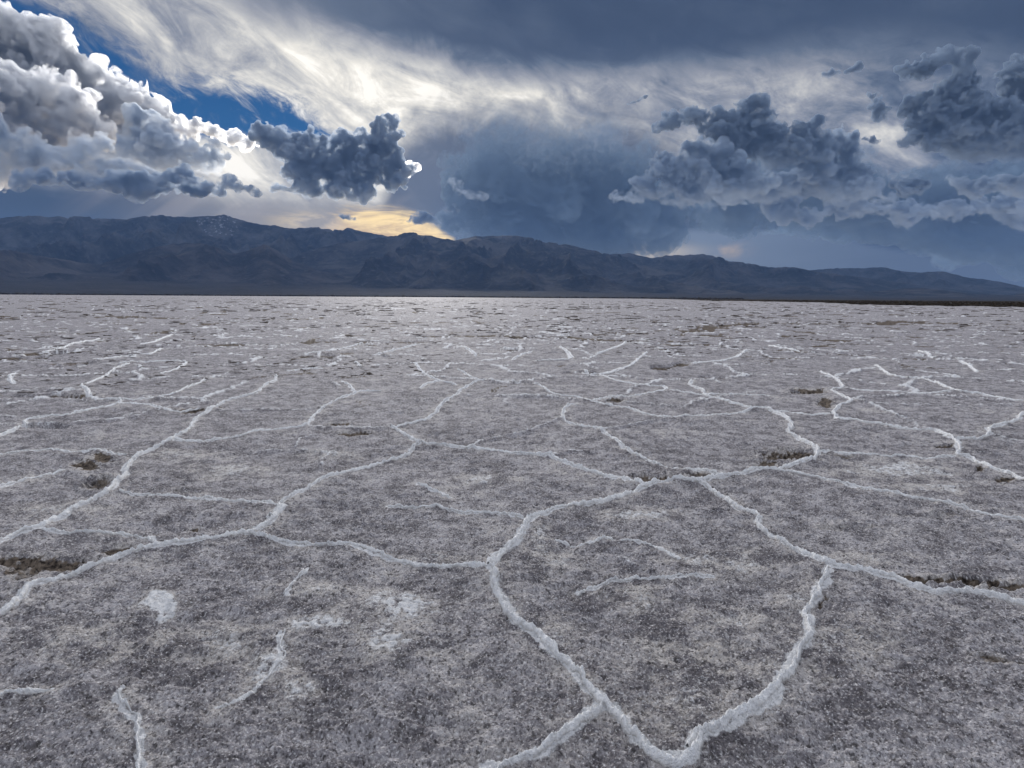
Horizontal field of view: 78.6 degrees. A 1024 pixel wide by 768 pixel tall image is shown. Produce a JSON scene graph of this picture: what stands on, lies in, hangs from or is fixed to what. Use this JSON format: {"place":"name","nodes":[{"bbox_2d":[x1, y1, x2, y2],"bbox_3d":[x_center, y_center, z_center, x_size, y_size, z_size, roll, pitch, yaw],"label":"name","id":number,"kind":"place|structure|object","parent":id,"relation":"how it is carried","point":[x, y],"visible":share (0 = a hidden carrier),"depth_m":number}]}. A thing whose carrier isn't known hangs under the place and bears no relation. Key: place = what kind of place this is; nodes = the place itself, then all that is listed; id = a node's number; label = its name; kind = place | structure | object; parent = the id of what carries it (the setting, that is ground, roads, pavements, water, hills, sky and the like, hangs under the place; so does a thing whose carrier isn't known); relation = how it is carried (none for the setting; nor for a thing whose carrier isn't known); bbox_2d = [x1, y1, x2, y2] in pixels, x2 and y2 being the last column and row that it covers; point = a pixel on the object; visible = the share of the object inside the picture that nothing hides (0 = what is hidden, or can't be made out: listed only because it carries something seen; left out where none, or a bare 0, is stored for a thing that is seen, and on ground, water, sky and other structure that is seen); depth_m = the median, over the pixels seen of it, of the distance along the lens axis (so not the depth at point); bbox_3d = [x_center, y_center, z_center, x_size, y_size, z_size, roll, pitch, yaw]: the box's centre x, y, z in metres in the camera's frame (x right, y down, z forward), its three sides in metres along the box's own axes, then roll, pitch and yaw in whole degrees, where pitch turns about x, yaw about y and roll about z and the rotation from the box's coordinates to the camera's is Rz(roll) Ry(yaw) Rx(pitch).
{"place":"outdoors","nodes":[
{"label":"outdoors","id":0,"kind":"place"},
{"bbox_2d":[0,687,49,695],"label":"salt ridge","id":1,"kind":"structure","parent":0,"point":[24,691],"depth_m":2.35},
{"bbox_2d":[116,688,141,767],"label":"salt ridge","id":2,"kind":"structure","parent":0,"point":[138,749],"depth_m":2.14},
{"bbox_2d":[140,334,172,343],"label":"salt ridge","id":3,"kind":"structure","parent":0,"point":[161,338],"depth_m":20.76},
{"bbox_2d":[0,243,346,285],"bbox_3d":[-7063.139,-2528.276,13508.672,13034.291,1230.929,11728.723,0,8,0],"label":"foothills","id":4,"kind":"structure","parent":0,"point":[264,265],"depth_m":13198.11},
{"bbox_2d":[0,214,387,264],"bbox_3d":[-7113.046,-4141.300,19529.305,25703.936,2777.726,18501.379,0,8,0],"label":"mountain range","id":5,"kind":"structure","parent":0,"point":[90,240],"depth_m":18611.39},
{"bbox_2d":[0,439,420,615],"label":"salt ridge","id":6,"kind":"structure","parent":0,"point":[5,609],"depth_m":3.76},
{"bbox_2d":[217,628,285,708],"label":"salt ridge","id":7,"kind":"structure","parent":0,"point":[260,682],"depth_m":2.45},
{"bbox_2d":[174,389,380,441],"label":"salt ridge","id":8,"kind":"structure","parent":0,"point":[309,420],"depth_m":7.03},
{"bbox_2d":[417,482,450,497],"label":"salt ridge","id":9,"kind":"structure","parent":0,"point":[431,488],"depth_m":4.86},
{"bbox_2d":[0,294,1023,767],"bbox_3d":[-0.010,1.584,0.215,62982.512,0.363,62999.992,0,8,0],"label":"ground","id":10,"kind":"structure","parent":0,"point":[386,662],"depth_m":3.95},
{"bbox_2d":[7,372,15,382],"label":"salt ridge","id":11,"kind":"structure","parent":10,"relation":"on","point":[9,376],"depth_m":11.12},
{"bbox_2d":[0,469,64,485],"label":"salt ridge","id":12,"kind":"structure","parent":10,"relation":"on","point":[23,479],"depth_m":5.13},
{"bbox_2d":[22,338,100,355],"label":"salt ridge","id":13,"kind":"structure","parent":10,"relation":"on","point":[47,351],"depth_m":18.33},
{"bbox_2d":[0,448,124,454],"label":"salt ridge","id":14,"kind":"structure","parent":10,"relation":"on","point":[112,452],"depth_m":6.02},
{"bbox_2d":[41,527,153,541],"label":"salt ridge","id":15,"kind":"structure","parent":10,"relation":"on","point":[104,532],"depth_m":3.94},
{"bbox_2d":[0,377,204,435],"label":"salt ridge","id":16,"kind":"structure","parent":10,"relation":"on","point":[25,423],"depth_m":8.11},
{"bbox_2d":[80,362,129,399],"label":"salt ridge","id":17,"kind":"structure","parent":10,"relation":"on","point":[88,390],"depth_m":10.19},
{"bbox_2d":[97,348,162,359],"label":"salt ridge","id":18,"kind":"structure","parent":10,"relation":"on","point":[156,350],"depth_m":15.56},
{"bbox_2d":[0,374,276,540],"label":"salt ridge","id":19,"kind":"structure","parent":10,"relation":"on","point":[64,513],"depth_m":4.96},
{"bbox_2d":[122,360,187,373],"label":"salt ridge","id":20,"kind":"structure","parent":10,"relation":"on","point":[178,367],"depth_m":14.00},
{"bbox_2d":[124,401,199,412],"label":"salt ridge","id":21,"kind":"structure","parent":10,"relation":"on","point":[164,408],"depth_m":8.23},
{"bbox_2d":[119,489,275,504],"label":"salt ridge","id":22,"kind":"structure","parent":10,"relation":"on","point":[212,497],"depth_m":4.64},
{"bbox_2d":[283,568,303,593],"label":"salt ridge","id":23,"kind":"structure","parent":10,"relation":"on","point":[294,581],"depth_m":3.29},
{"bbox_2d":[307,342,362,353],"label":"salt ridge","id":24,"kind":"structure","parent":10,"relation":"on","point":[338,349],"depth_m":17.74},
{"bbox_2d":[248,530,487,567],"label":"salt ridge","id":25,"kind":"structure","parent":10,"relation":"on","point":[434,565],"depth_m":3.71},
{"bbox_2d":[0,292,743,298],"bbox_3d":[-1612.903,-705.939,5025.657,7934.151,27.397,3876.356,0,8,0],"label":"scrub","id":26,"kind":"object","parent":10,"relation":"on","point":[4,293],"visible":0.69,"depth_m":5023.07},
{"bbox_2d":[376,343,420,353],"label":"salt ridge","id":27,"kind":"structure","parent":10,"relation":"on","point":[393,349],"depth_m":17.91},
{"bbox_2d":[419,380,439,387],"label":"salt ridge","id":28,"kind":"structure","parent":10,"relation":"on","point":[428,382],"depth_m":10.83},
{"bbox_2d":[415,363,455,383],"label":"salt ridge","id":29,"kind":"structure","parent":10,"relation":"on","point":[420,369],"depth_m":11.74},
{"bbox_2d":[390,368,484,426],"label":"salt ridge","id":30,"kind":"structure","parent":10,"relation":"on","point":[432,414],"depth_m":8.54},
{"bbox_2d":[388,503,523,517],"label":"salt ridge","id":31,"kind":"structure","parent":10,"relation":"on","point":[461,511],"depth_m":4.38},
{"bbox_2d":[460,345,476,354],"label":"salt ridge","id":32,"kind":"structure","parent":10,"relation":"on","point":[472,351],"depth_m":17.73},
{"bbox_2d":[0,296,1023,395],"bbox_3d":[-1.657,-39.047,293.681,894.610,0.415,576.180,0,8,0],"label":"broken crust","id":33,"kind":"object","parent":10,"relation":"on","point":[519,306],"visible":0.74,"depth_m":38.48},
{"bbox_2d":[391,424,643,483],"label":"salt ridge","id":34,"kind":"structure","parent":10,"relation":"on","point":[639,480],"depth_m":5.95},
{"bbox_2d":[493,701,602,767],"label":"salt ridge","id":35,"kind":"structure","parent":10,"relation":"on","point":[574,723],"depth_m":2.10},
{"bbox_2d":[537,346,573,360],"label":"salt ridge","id":36,"kind":"structure","parent":10,"relation":"on","point":[569,352],"depth_m":15.29},
{"bbox_2d":[488,562,703,767],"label":"salt ridge","id":37,"kind":"structure","parent":10,"relation":"on","point":[690,755],"depth_m":2.28},
{"bbox_2d":[596,341,626,353],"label":"salt ridge","id":38,"kind":"structure","parent":10,"relation":"on","point":[611,348],"depth_m":18.56},
{"bbox_2d":[513,379,751,416],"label":"salt ridge","id":39,"kind":"structure","parent":10,"relation":"on","point":[749,408],"depth_m":8.41},
{"bbox_2d":[561,402,724,472],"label":"salt ridge","id":40,"kind":"structure","parent":10,"relation":"on","point":[631,450],"depth_m":6.20},
{"bbox_2d":[575,572,713,595],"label":"salt ridge","id":41,"kind":"structure","parent":10,"relation":"on","point":[636,576],"depth_m":3.34},
{"bbox_2d":[672,389,767,395],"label":"salt ridge","id":42,"kind":"structure","parent":10,"relation":"on","point":[715,393],"depth_m":9.82},
{"bbox_2d":[693,349,747,362],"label":"salt ridge","id":43,"kind":"structure","parent":10,"relation":"on","point":[740,354],"depth_m":15.39},
{"bbox_2d":[770,345,799,351],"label":"salt ridge","id":44,"kind":"structure","parent":10,"relation":"on","point":[786,347],"depth_m":18.76},
{"bbox_2d":[681,299,1023,306],"bbox_3d":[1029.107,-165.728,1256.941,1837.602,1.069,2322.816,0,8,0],"label":"scrub","id":45,"kind":"object","parent":10,"relation":"on","point":[970,303],"visible":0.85,"depth_m":317.04},
{"bbox_2d":[700,480,1023,606],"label":"salt ridge","id":46,"kind":"structure","parent":10,"relation":"on","point":[967,589],"depth_m":3.43},
{"bbox_2d":[820,449,953,459],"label":"salt ridge","id":47,"kind":"structure","parent":10,"relation":"on","point":[937,456],"depth_m":6.01},
{"bbox_2d":[845,387,952,392],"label":"salt ridge","id":48,"kind":"structure","parent":10,"relation":"on","point":[899,390],"depth_m":10.30},
{"bbox_2d":[777,468,1023,520],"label":"salt ridge","id":49,"kind":"structure","parent":10,"relation":"on","point":[924,498],"depth_m":4.79},
{"bbox_2d":[954,411,1023,439],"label":"salt ridge","id":50,"kind":"structure","parent":10,"relation":"on","point":[1019,415],"depth_m":7.25},
{"bbox_2d":[0,271,1023,300],"bbox_3d":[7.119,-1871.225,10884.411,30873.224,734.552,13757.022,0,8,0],"label":"alluvial slope","id":51,"kind":"structure","parent":0,"point":[104,284],"depth_m":10494.39},
{"bbox_2d":[0,0,1023,286],"label":"sky","id":52,"kind":"structure","parent":0,"point":[803,134]},
{"bbox_2d":[511,351,531,359],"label":"salt ridge","id":53,"kind":"structure","parent":0,"point":[514,357],"depth_m":16.34},
{"bbox_2d":[290,232,780,294],"bbox_3d":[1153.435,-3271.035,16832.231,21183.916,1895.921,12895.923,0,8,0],"label":"mountain range","id":54,"kind":"structure","parent":0,"point":[413,260],"depth_m":15675.41},
{"bbox_2d":[574,351,646,374],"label":"salt ridge","id":55,"kind":"structure","parent":0,"point":[624,367],"depth_m":13.13},
{"bbox_2d":[555,535,675,557],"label":"salt ridge","id":56,"kind":"structure","parent":0,"point":[610,537],"depth_m":3.87},
{"bbox_2d":[584,369,667,400],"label":"salt ridge","id":57,"kind":"structure","parent":0,"point":[666,387],"depth_m":10.52},
{"bbox_2d":[485,379,819,563],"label":"salt ridge","id":58,"kind":"structure","parent":0,"point":[517,536],"depth_m":5.04},
{"bbox_2d":[686,564,828,745],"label":"salt ridge","id":59,"kind":"structure","parent":0,"point":[760,699],"depth_m":2.37},
{"bbox_2d":[769,410,827,415],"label":"salt ridge","id":60,"kind":"structure","parent":0,"point":[802,412],"depth_m":8.21},
{"bbox_2d":[600,253,1002,295],"bbox_3d":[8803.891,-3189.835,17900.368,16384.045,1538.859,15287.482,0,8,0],"label":"mountain range","id":61,"kind":"structure","parent":0,"point":[710,272],"depth_m":17833.31},
{"bbox_2d":[874,364,907,377],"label":"salt ridge","id":62,"kind":"structure","parent":0,"point":[884,370],"depth_m":12.59},
{"bbox_2d":[811,267,1023,294],"bbox_3d":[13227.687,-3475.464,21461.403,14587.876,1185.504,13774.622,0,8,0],"label":"mountain range","id":63,"kind":"structure","parent":0,"point":[942,279],"depth_m":20626.83},
{"bbox_2d":[820,370,1023,479],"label":"salt ridge","id":64,"kind":"structure","parent":0,"point":[957,441],"depth_m":7.23},
{"bbox_2d":[878,288,1023,296],"bbox_3d":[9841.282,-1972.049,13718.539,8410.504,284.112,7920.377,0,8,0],"label":"foothills","id":65,"kind":"structure","parent":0,"point":[910,292],"depth_m":13168.19},
{"bbox_2d":[908,376,1023,400],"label":"salt ridge","id":66,"kind":"structure","parent":0,"point":[944,385],"depth_m":10.18},
{"bbox_2d":[961,361,977,371],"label":"salt ridge","id":67,"kind":"structure","parent":0,"point":[968,364],"depth_m":14.38}
]}

